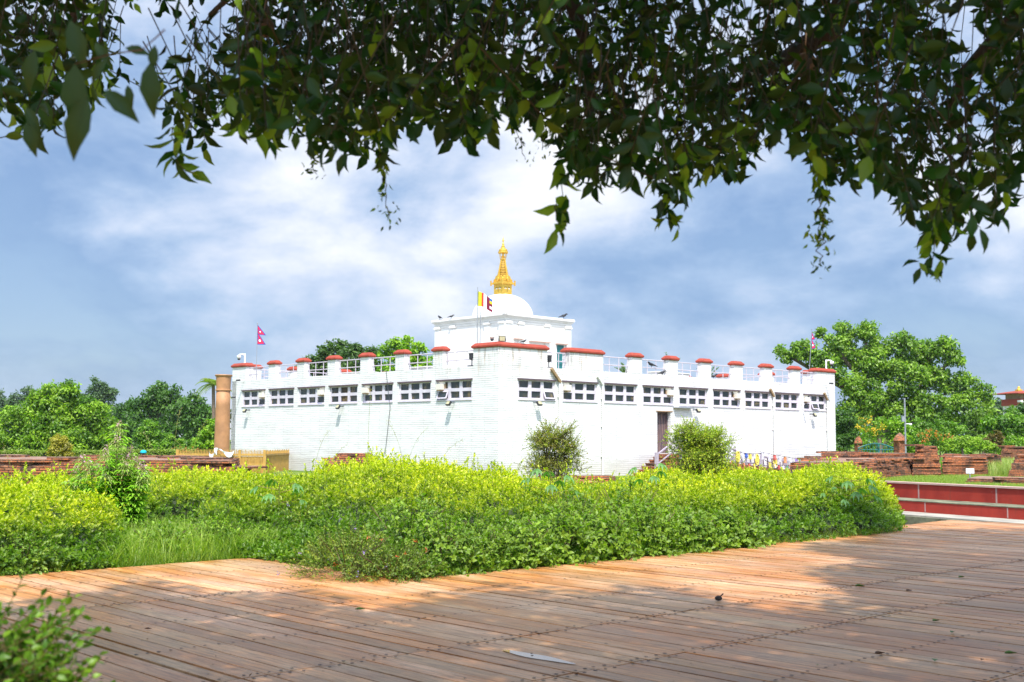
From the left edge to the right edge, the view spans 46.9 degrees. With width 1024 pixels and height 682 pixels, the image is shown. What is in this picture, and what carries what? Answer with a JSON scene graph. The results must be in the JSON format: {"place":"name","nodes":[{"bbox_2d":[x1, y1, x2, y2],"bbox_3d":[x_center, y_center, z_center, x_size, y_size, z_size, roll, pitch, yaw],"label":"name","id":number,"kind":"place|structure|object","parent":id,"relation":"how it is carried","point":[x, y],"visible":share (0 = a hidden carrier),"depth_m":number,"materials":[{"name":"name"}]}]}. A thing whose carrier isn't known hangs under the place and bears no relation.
{"place":"outdoors","nodes":[
{"label":"outdoors","id":0,"kind":"place"},
{"bbox_2d":[2,388,529,513],"bbox_3d":[-4.142,2.051,20.211,8.380,2.564,3.085,2,-5,-17],"label":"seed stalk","id":1,"kind":"object","parent":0,"point":[208,422],"visible":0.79,"depth_m":20.95,"materials":[{"name":"green plant"}]},
{"bbox_2d":[0,0,1023,439],"label":"sky","id":2,"kind":"structure","parent":0,"point":[117,270],"materials":[{"name":"blue"}]},
{"bbox_2d":[6,440,1019,496],"bbox_3d":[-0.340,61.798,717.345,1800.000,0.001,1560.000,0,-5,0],"label":"ground","id":3,"kind":"structure","parent":0,"point":[296,472],"depth_m":58.27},
{"bbox_2d":[5,384,32,407],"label":"tree","id":4,"kind":"object","parent":3,"relation":"on","point":[14,398],"visible":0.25,"depth_m":248.68,"materials":[{"name":"green plant"}]},
{"bbox_2d":[0,448,47,456],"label":"clipped hedge","id":5,"kind":"object","parent":3,"relation":"on","point":[39,453],"visible":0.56,"depth_m":65.31,"materials":[{"name":"green plant"}]},
{"bbox_2d":[0,526,70,575],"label":"broadleaf weed","id":6,"kind":"object","parent":3,"relation":"on","point":[21,568],"visible":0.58,"depth_m":14.06,"materials":[{"name":"green plant"}]},
{"bbox_2d":[45,433,74,456],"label":"topiary bush","id":7,"kind":"object","parent":3,"relation":"on","point":[56,443],"visible":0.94,"depth_m":63.33,"materials":[{"name":"yellow plant"}]},
{"bbox_2d":[0,378,126,456],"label":"mango tree","id":8,"kind":"object","parent":3,"relation":"on","point":[43,415],"visible":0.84,"depth_m":91.15,"materials":[{"name":"green plant"}]},
{"bbox_2d":[0,460,138,575],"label":"golden hedge","id":9,"kind":"object","parent":3,"relation":"on","point":[46,508],"visible":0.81,"depth_m":15.37,"materials":[{"name":"green plant"}]},
{"bbox_2d":[71,449,121,456],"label":"clipped hedge","id":10,"kind":"object","parent":3,"relation":"on","point":[78,453],"visible":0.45,"depth_m":67.29,"materials":[{"name":"green plant"}]},
{"bbox_2d":[81,375,119,411],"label":"tree","id":11,"kind":"object","parent":3,"relation":"on","point":[103,392],"visible":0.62,"depth_m":228.78,"materials":[{"name":"green plant"}]},
{"bbox_2d":[61,421,154,530],"bbox_3d":[-6.160,2.177,18.075,1.385,1.938,0.942,0,-5,0],"label":"bush","id":12,"kind":"object","parent":3,"relation":"on","point":[126,486],"visible":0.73,"depth_m":17.95,"materials":[{"name":"green plant"}]},
{"bbox_2d":[0,454,240,489],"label":"brick ruin","id":13,"kind":"object","parent":3,"relation":"on","point":[39,464],"visible":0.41,"depth_m":35.98,"materials":[{"name":"brick"}]},
{"bbox_2d":[112,395,145,448],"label":"forest tree","id":14,"kind":"object","parent":3,"relation":"on","point":[121,409],"visible":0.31,"depth_m":148.39,"materials":[{"name":"green plant"}]},
{"bbox_2d":[131,419,164,448],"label":"young tree","id":15,"kind":"object","parent":3,"relation":"on","point":[154,437],"visible":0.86,"depth_m":83.39,"materials":[{"name":"green plant"}]},
{"bbox_2d":[121,448,176,455],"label":"clipped hedge","id":16,"kind":"object","parent":3,"relation":"on","point":[161,451],"visible":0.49,"depth_m":65.32,"materials":[{"name":"green plant"}]},
{"bbox_2d":[121,515,196,558],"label":"broadleaf weed","id":17,"kind":"object","parent":3,"relation":"on","point":[162,527],"visible":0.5,"depth_m":15.85,"materials":[{"name":"green plant"}]},
{"bbox_2d":[126,380,194,444],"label":"forest tree","id":18,"kind":"object","parent":3,"relation":"on","point":[155,401],"visible":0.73,"depth_m":138.84,"materials":[{"name":"green plant"}]},
{"bbox_2d":[153,431,191,453],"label":"garden shrub","id":19,"kind":"object","parent":3,"relation":"on","point":[170,442],"visible":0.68,"depth_m":77.46,"materials":[{"name":"green plant"}]},
{"bbox_2d":[164,389,215,443],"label":"forest tree","id":20,"kind":"object","parent":3,"relation":"on","point":[197,411],"visible":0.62,"depth_m":133.77,"materials":[{"name":"green plant"}]},
{"bbox_2d":[93,509,299,567],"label":"long grass","id":21,"kind":"structure","parent":3,"relation":"on","point":[198,546],"depth_m":15.66,"materials":[{"name":"green plant"}]},
{"bbox_2d":[117,457,283,528],"bbox_3d":[-5.681,2.833,21.557,3.384,1.363,7.680,2,-5,-15],"label":"golden hedge","id":22,"kind":"object","parent":3,"relation":"on","point":[181,497],"visible":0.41,"depth_m":20.51,"materials":[{"name":"yellow plant"}]},
{"bbox_2d":[191,418,214,455],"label":"young tree","id":23,"kind":"object","parent":3,"relation":"on","point":[207,432],"visible":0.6,"depth_m":73.38,"materials":[{"name":"green plant"}]},
{"bbox_2d":[195,378,231,453],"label":"palm tree","id":24,"kind":"object","parent":3,"relation":"on","point":[211,382],"visible":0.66,"depth_m":81.80,"materials":[{"name":"green plant"}]},
{"bbox_2d":[179,510,252,552],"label":"broadleaf weed","id":25,"kind":"object","parent":3,"relation":"on","point":[212,525],"visible":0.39,"depth_m":16.47,"materials":[{"name":"green plant"}]},
{"bbox_2d":[214,374,232,453],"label":"stone pillar","id":26,"kind":"structure","parent":3,"relation":"on","point":[222,419],"depth_m":60.61,"materials":[{"name":"stone"}]},
{"bbox_2d":[176,449,288,472],"bbox_3d":[-13.974,6.089,60.667,4.324,1.166,8.060,0,-5,0],"label":"pillar fence","id":27,"kind":"object","parent":3,"relation":"on","point":[279,460],"visible":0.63,"depth_m":56.74,"materials":[{"name":"paint"}]},
{"bbox_2d":[232,519,283,544],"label":"broadleaf weed","id":28,"kind":"object","parent":3,"relation":"on","point":[263,532],"visible":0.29,"depth_m":16.57,"materials":[{"name":"green plant"}]},
{"bbox_2d":[247,479,306,512],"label":"palmate plant","id":29,"kind":"object","parent":3,"relation":"on","point":[270,496],"visible":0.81,"depth_m":18.79,"materials":[{"name":"green plant"}]},
{"bbox_2d":[277,518,408,582],"bbox_3d":[-1.895,2.451,13.929,1.509,0.822,1.432,4,-6,-38],"label":"lantana","id":30,"kind":"object","parent":3,"relation":"on","point":[356,539],"visible":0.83,"depth_m":13.77,"materials":[{"name":"green plant"}]},
{"bbox_2d":[295,338,392,375],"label":"back tree","id":31,"kind":"object","parent":3,"relation":"on","point":[350,351],"visible":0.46,"depth_m":114.50,"materials":[{"name":"green plant"}]},
{"bbox_2d":[334,453,372,460],"bbox_3d":[-5.898,4.729,43.758,1.487,1.142,1.464,0,-5,0],"label":"brick ruin","id":32,"kind":"object","parent":3,"relation":"on","point":[342,456],"visible":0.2,"depth_m":43.25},
{"bbox_2d":[331,536,453,583],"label":"lantana","id":33,"kind":"object","parent":3,"relation":"on","point":[402,567],"visible":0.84,"depth_m":13.54,"materials":[{"name":"green plant"}]},
{"bbox_2d":[375,334,432,371],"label":"back tree","id":34,"kind":"object","parent":3,"relation":"on","point":[390,347],"visible":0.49,"depth_m":104.80,"materials":[{"name":"green plant"}]},
{"bbox_2d":[359,490,456,552],"bbox_3d":[-1.316,2.417,15.023,1.348,1.068,1.406,0,-5,0],"label":"broadleaf weed","id":35,"kind":"object","parent":3,"relation":"on","point":[400,517],"visible":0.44,"depth_m":14.86,"materials":[{"name":"green plant"}]},
{"bbox_2d":[187,442,649,579],"bbox_3d":[-1.022,2.497,18.955,7.442,1.711,11.028,0,-5,0],"label":"golden hedge","id":36,"kind":"object","parent":3,"relation":"on","point":[356,496],"visible":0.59,"depth_m":18.04,"materials":[{"name":"green plant"}]},
{"bbox_2d":[0,523,899,579],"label":"edge grass","id":37,"kind":"structure","parent":3,"relation":"on","point":[230,555],"depth_m":15.30,"materials":[{"name":"green plant"}]},
{"bbox_2d":[404,510,498,576],"bbox_3d":[-0.833,2.513,14.517,1.350,0.860,1.283,0,-5,0],"label":"broadleaf weed","id":38,"kind":"object","parent":3,"relation":"on","point":[436,531],"visible":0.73,"depth_m":14.31,"materials":[{"name":"green plant"}]},
{"bbox_2d":[439,509,521,571],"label":"broadleaf weed","id":39,"kind":"object","parent":3,"relation":"on","point":[492,544],"visible":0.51,"depth_m":14.71,"materials":[{"name":"green plant"}]},
{"bbox_2d":[0,0,1023,283],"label":"overhanging tree","id":40,"kind":"object","parent":3,"relation":"on","point":[248,100],"visible":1,"depth_m":3.81,"materials":[{"name":"green plant"}]},
{"bbox_2d":[485,516,565,569],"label":"broadleaf weed","id":41,"kind":"object","parent":3,"relation":"on","point":[533,539],"visible":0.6,"depth_m":15.02,"materials":[{"name":"green plant"}]},
{"bbox_2d":[231,238,835,477],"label":"white temple","id":42,"kind":"structure","parent":3,"relation":"on","point":[495,412],"depth_m":58.55,"materials":[{"name":"paint"}]},
{"bbox_2d":[241,389,265,406],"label":"window","id":43,"kind":"structure","parent":42,"relation":"in","point":[254,397],"depth_m":65.82,"materials":[{"name":"white paint"}]},
{"bbox_2d":[268,387,294,405],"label":"window","id":44,"kind":"structure","parent":42,"relation":"in","point":[278,396],"depth_m":63.76,"materials":[{"name":"white paint"}]},
{"bbox_2d":[297,386,324,405],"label":"window","id":45,"kind":"structure","parent":42,"relation":"in","point":[312,395],"depth_m":61.65,"materials":[{"name":"white paint"}]},
{"bbox_2d":[328,384,357,404],"bbox_3d":[-8.477,2.696,59.529,0.170,0.970,2.520,5,-7,-43],"label":"window","id":46,"kind":"structure","parent":42,"relation":"in","point":[339,394],"depth_m":59.58,"materials":[{"name":"white paint"}]},
{"bbox_2d":[361,382,393,402],"bbox_3d":[-6.548,2.529,57.415,0.270,0.970,2.520,5,-7,-43],"label":"window","id":47,"kind":"structure","parent":42,"relation":"in","point":[378,391],"depth_m":57.48,"materials":[{"name":"white paint"}]},
{"bbox_2d":[397,380,431,401],"bbox_3d":[-4.547,2.368,55.363,0.170,0.970,2.520,5,-7,-43],"label":"window","id":48,"kind":"structure","parent":42,"relation":"in","point":[410,391],"depth_m":55.39,"materials":[{"name":"white paint"}]},
{"bbox_2d":[436,378,472,400],"bbox_3d":[-2.619,2.201,53.238,0.270,0.970,2.520,5,-7,-43],"label":"window","id":49,"kind":"structure","parent":42,"relation":"in","point":[448,389],"depth_m":53.33,"materials":[{"name":"white paint"}]},
{"bbox_2d":[477,287,492,342],"bbox_3d":[-1.232,-0.455,52.836,0.698,3.921,0.166,0,-5,6],"label":"flagpole","id":50,"kind":"object","parent":42,"relation":"attached to","point":[484,301],"visible":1,"depth_m":52.92,"materials":[{"name":"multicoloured metal"}]},
{"bbox_2d":[517,378,556,400],"bbox_3d":[1.106,2.178,52.729,2.400,0.970,0.227,5,-7,-43],"label":"window","id":51,"kind":"structure","parent":42,"relation":"in","point":[528,388],"depth_m":52.77,"materials":[{"name":"white paint"}]},
{"bbox_2d":[562,380,598,402],"bbox_3d":[3.162,2.348,54.622,2.400,0.970,0.270,5,-7,-43],"label":"window","id":52,"kind":"structure","parent":42,"relation":"in","point":[573,391],"depth_m":54.70,"materials":[{"name":"white paint"}]},
{"bbox_2d":[604,383,637,403],"bbox_3d":[5.169,2.523,56.568,2.400,0.970,0.170,5,-7,-43],"label":"window","id":53,"kind":"structure","parent":42,"relation":"in","point":[615,393],"depth_m":56.60,"materials":[{"name":"white paint"}]},
{"bbox_2d":[642,385,673,405],"bbox_3d":[7.244,2.691,58.441,2.400,0.970,0.270,5,-7,-43],"label":"window","id":54,"kind":"structure","parent":42,"relation":"in","point":[652,394],"depth_m":58.53,"materials":[{"name":"white paint"}]},
{"bbox_2d":[656,410,672,452],"bbox_3d":[7.422,4.525,58.754,1.270,2.100,0.450,5,-7,-43],"label":"door","id":55,"kind":"structure","parent":42,"relation":"in","point":[662,416],"depth_m":58.92,"materials":[{"name":"brown wood"}]},
{"bbox_2d":[679,387,708,406],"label":"window","id":56,"kind":"structure","parent":42,"relation":"in","point":[688,396],"depth_m":60.43,"materials":[{"name":"white paint"}]},
{"bbox_2d":[713,389,740,407],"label":"window","id":57,"kind":"structure","parent":42,"relation":"in","point":[722,398],"depth_m":62.34,"materials":[{"name":"white paint"}]},
{"bbox_2d":[745,390,770,408],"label":"window","id":58,"kind":"structure","parent":42,"relation":"in","point":[753,399],"depth_m":64.24,"materials":[{"name":"white paint"}]},
{"bbox_2d":[775,392,799,409],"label":"window","id":59,"kind":"structure","parent":42,"relation":"in","point":[783,401],"depth_m":66.13,"materials":[{"name":"white paint"}]},
{"bbox_2d":[803,394,824,410],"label":"window","id":60,"kind":"structure","parent":42,"relation":"in","point":[816,402],"depth_m":68.01,"materials":[{"name":"white paint"}]},
{"bbox_2d":[520,468,583,502],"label":"palmate plant","id":61,"kind":"object","parent":3,"relation":"on","point":[551,487],"visible":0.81,"depth_m":20.22,"materials":[{"name":"green plant"}]},
{"bbox_2d":[513,416,591,481],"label":"open shrub","id":62,"kind":"object","parent":3,"relation":"on","point":[545,458],"visible":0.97,"depth_m":25.75,"materials":[{"name":"green plant"}]},
{"bbox_2d":[517,498,606,565],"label":"broadleaf weed","id":63,"kind":"object","parent":3,"relation":"on","point":[576,530],"visible":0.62,"depth_m":15.60,"materials":[{"name":"green plant"}]},
{"bbox_2d":[538,479,608,529],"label":"broadleaf weed","id":64,"kind":"object","parent":3,"relation":"on","point":[579,504],"visible":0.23,"depth_m":17.09,"materials":[{"name":"green plant"}]},
{"bbox_2d":[538,474,615,482],"bbox_3d":[2.621,5.491,47.207,3.326,0.292,3.405,0,-5,0],"label":"brick ruin","id":65,"kind":"object","parent":3,"relation":"on","point":[604,477],"visible":0.29,"depth_m":46.19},
{"bbox_2d":[567,504,644,560],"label":"broadleaf weed","id":66,"kind":"object","parent":3,"relation":"on","point":[620,535],"visible":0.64,"depth_m":16.08,"materials":[{"name":"green plant"}]},
{"bbox_2d":[599,475,669,526],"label":"broadleaf weed","id":67,"kind":"object","parent":3,"relation":"on","point":[611,502],"visible":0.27,"depth_m":18.05,"materials":[{"name":"green plant"}]},
{"bbox_2d":[606,500,690,556],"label":"broadleaf weed","id":68,"kind":"object","parent":3,"relation":"on","point":[663,529],"visible":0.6,"depth_m":16.80,"materials":[{"name":"green plant"}]},
{"bbox_2d":[628,463,669,509],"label":"palmate plant","id":69,"kind":"object","parent":3,"relation":"on","point":[655,478],"visible":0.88,"depth_m":21.63,"materials":[{"name":"green plant"}]},
{"bbox_2d":[634,454,703,475],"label":"entrance stairs","id":70,"kind":"structure","parent":3,"relation":"on","point":[652,462],"depth_m":56.26,"materials":[{"name":"brick"}]},
{"bbox_2d":[653,501,730,552],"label":"broadleaf weed","id":71,"kind":"object","parent":3,"relation":"on","point":[683,517],"visible":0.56,"depth_m":17.29,"materials":[{"name":"green plant"}]},
{"bbox_2d":[656,415,744,477],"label":"duranta shrub","id":72,"kind":"object","parent":3,"relation":"on","point":[699,444],"visible":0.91,"depth_m":27.63,"materials":[{"name":"green plant"}]},
{"bbox_2d":[705,505,775,548],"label":"broadleaf weed","id":73,"kind":"object","parent":3,"relation":"on","point":[739,527],"visible":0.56,"depth_m":17.97,"materials":[{"name":"green plant"}]},
{"bbox_2d":[726,462,786,472],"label":"entrance ramp","id":74,"kind":"structure","parent":3,"relation":"on","point":[742,467],"depth_m":60.69,"materials":[{"name":"brick"}]},
{"bbox_2d":[724,448,788,469],"bbox_3d":[12.931,6.540,61.312,9.360,2.427,0.180,5,-7,-43],"label":"ramp railing","id":75,"kind":"object","parent":74,"relation":"on","point":[760,461],"visible":0.29,"depth_m":61.20,"materials":[{"name":"metal"}]},
{"bbox_2d":[634,455,907,556],"bbox_3d":[5.281,2.999,23.053,5.859,1.474,14.211,0,-5,6],"label":"golden hedge","id":76,"kind":"object","parent":3,"relation":"on","point":[785,505],"visible":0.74,"depth_m":20.76,"materials":[{"name":"green plant"}]},
{"bbox_2d":[835,406,860,450],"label":"dark bush","id":77,"kind":"object","parent":3,"relation":"on","point":[845,422],"visible":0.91,"depth_m":94.20,"materials":[{"name":"green plant"}]},
{"bbox_2d":[824,476,883,504],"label":"palmate plant","id":78,"kind":"object","parent":3,"relation":"on","point":[860,490],"visible":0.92,"depth_m":21.30,"materials":[{"name":"green plant"}]},
{"bbox_2d":[788,456,925,478],"bbox_3d":[16.570,6.025,56.287,6.094,0.898,21.767,-1,-5,18],"label":"brick ruin","id":79,"kind":"object","parent":3,"relation":"on","point":[886,467],"visible":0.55,"depth_m":54.70,"materials":[{"name":"brick"}]},
{"bbox_2d":[816,451,914,457],"bbox_3d":[18.877,6.587,64.255,5.119,1.134,6.332,-2,-6,30],"label":"brick ruin","id":80,"kind":"object","parent":3,"relation":"on","point":[850,454],"visible":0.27,"depth_m":62.99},
{"bbox_2d":[855,415,885,452],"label":"flowering shrub","id":81,"kind":"object","parent":3,"relation":"on","point":[878,429],"visible":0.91,"depth_m":85.69,"materials":[{"name":"yellow plant"}]},
{"bbox_2d":[772,318,1001,452],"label":"spreading tree","id":82,"kind":"object","parent":3,"relation":"on","point":[909,371],"visible":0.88,"depth_m":107.09,"materials":[{"name":"green plant"}]},
{"bbox_2d":[858,414,916,452],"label":"flowering tree","id":83,"kind":"object","parent":3,"relation":"on","point":[895,427],"visible":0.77,"depth_m":91.58,"materials":[{"name":"green plant"}]},
{"bbox_2d":[872,434,915,452],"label":"wild bush","id":84,"kind":"object","parent":3,"relation":"on","point":[910,449],"visible":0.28,"depth_m":101.21,"materials":[{"name":"green plant"}]},
{"bbox_2d":[893,433,906,452],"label":"gate post","id":85,"kind":"object","parent":3,"relation":"on","point":[899,441],"visible":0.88,"depth_m":83.41,"materials":[{"name":"brick"}]},
{"bbox_2d":[903,444,941,475],"bbox_3d":[21.044,6.033,60.029,1.693,1.557,4.311,-2,-5,28],"label":"brick ruin","id":86,"kind":"object","parent":3,"relation":"on","point":[929,464],"visible":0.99,"depth_m":58.77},
{"bbox_2d":[915,427,944,452],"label":"flowering shrub","id":87,"kind":"object","parent":3,"relation":"on","point":[925,438],"visible":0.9,"depth_m":79.64,"materials":[{"name":"orange plant"}]},
{"bbox_2d":[910,415,968,444],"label":"dark bush","id":88,"kind":"object","parent":3,"relation":"on","point":[951,427],"visible":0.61,"depth_m":97.15,"materials":[{"name":"green plant"}]},
{"bbox_2d":[876,480,1023,519],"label":"pond wall","id":89,"kind":"structure","parent":3,"relation":"on","point":[993,501],"depth_m":43.42,"materials":[{"name":"red paint"}]},
{"bbox_2d":[876,473,1023,486],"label":"lawn grass","id":90,"kind":"structure","parent":3,"relation":"on","point":[911,478],"depth_m":51.99,"materials":[{"name":"green plant"}]},
{"bbox_2d":[938,455,993,474],"bbox_3d":[23.734,6.505,62.154,2.704,1.000,5.864,-2,-5,29],"label":"brick ruin","id":91,"kind":"object","parent":3,"relation":"on","point":[956,464],"visible":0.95,"depth_m":60.40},
{"bbox_2d":[936,435,999,454],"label":"lime bush","id":92,"kind":"object","parent":3,"relation":"on","point":[966,442],"visible":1,"depth_m":79.55,"materials":[{"name":"green plant"}]},
{"bbox_2d":[952,434,1005,454],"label":"wild bush","id":93,"kind":"object","parent":3,"relation":"on","point":[968,451],"visible":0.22,"depth_m":95.30,"materials":[{"name":"green plant"}]},
{"bbox_2d":[965,408,995,453],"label":"edge tree","id":94,"kind":"object","parent":3,"relation":"on","point":[977,415],"visible":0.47,"depth_m":103.35,"materials":[{"name":"green plant"}]},
{"bbox_2d":[983,430,1004,453],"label":"red bush","id":95,"kind":"object","parent":3,"relation":"on","point":[997,438],"visible":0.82,"depth_m":83.63,"materials":[{"name":"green plant"}]},
{"bbox_2d":[966,476,1023,483],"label":"brick ruin","id":96,"kind":"object","parent":3,"relation":"on","point":[1000,479],"visible":0.98,"depth_m":48.13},
{"bbox_2d":[977,405,1023,444],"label":"edge tree","id":97,"kind":"object","parent":3,"relation":"on","point":[1010,422],"visible":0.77,"depth_m":99.18,"materials":[{"name":"green plant"}]},
{"bbox_2d":[987,456,1014,475],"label":"tall grass","id":98,"kind":"structure","parent":3,"relation":"on","point":[1004,467],"depth_m":60.90,"materials":[{"name":"green plant"}]},
{"bbox_2d":[995,445,1023,459],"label":"brick ruin","id":99,"kind":"object","parent":3,"relation":"on","point":[1008,451],"visible":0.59,"depth_m":78.78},
{"bbox_2d":[996,435,1023,453],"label":"wild bush","id":100,"kind":"object","parent":3,"relation":"on","point":[1010,440],"visible":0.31,"depth_m":95.20,"materials":[{"name":"green plant"}]},
{"bbox_2d":[1008,463,1023,476],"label":"brick ruin","id":101,"kind":"object","parent":3,"relation":"on","point":[1017,469],"visible":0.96,"depth_m":56.97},
{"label":"boardwalk joists","id":102,"kind":"structure","parent":3,"relation":"on","visible":0},
{"bbox_2d":[0,567,115,681],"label":"boxwood bush","id":103,"kind":"object","parent":102,"relation":"on","point":[18,652],"visible":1,"depth_m":2.39,"materials":[{"name":"green plant"}]},
{"bbox_2d":[0,520,1023,681],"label":"boardwalk","id":104,"kind":"structure","parent":102,"relation":"on","point":[200,618],"depth_m":10.71,"materials":[{"name":"brown wood"}]},
{"bbox_2d":[503,650,574,663],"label":"puddle","id":105,"kind":"object","parent":104,"relation":"on","point":[536,656],"visible":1,"depth_m":8.73,"materials":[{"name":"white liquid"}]},
{"bbox_2d":[902,511,1023,523],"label":"pond path","id":106,"kind":"structure","parent":0,"point":[953,517],"depth_m":41.09,"materials":[{"name":"stone"}]},
{"bbox_2d":[992,386,1023,414],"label":"pagoda building","id":107,"kind":"structure","parent":0,"point":[1015,397],"depth_m":189.69,"materials":[{"name":"red paint"}]},
{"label":"water","id":108,"kind":"structure","parent":0,"visible":0},
{"bbox_2d":[891,515,964,524],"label":"pond kerb","id":109,"kind":"structure","parent":108,"relation":"in","point":[912,520],"depth_m":41.89,"materials":[{"name":"concrete"}]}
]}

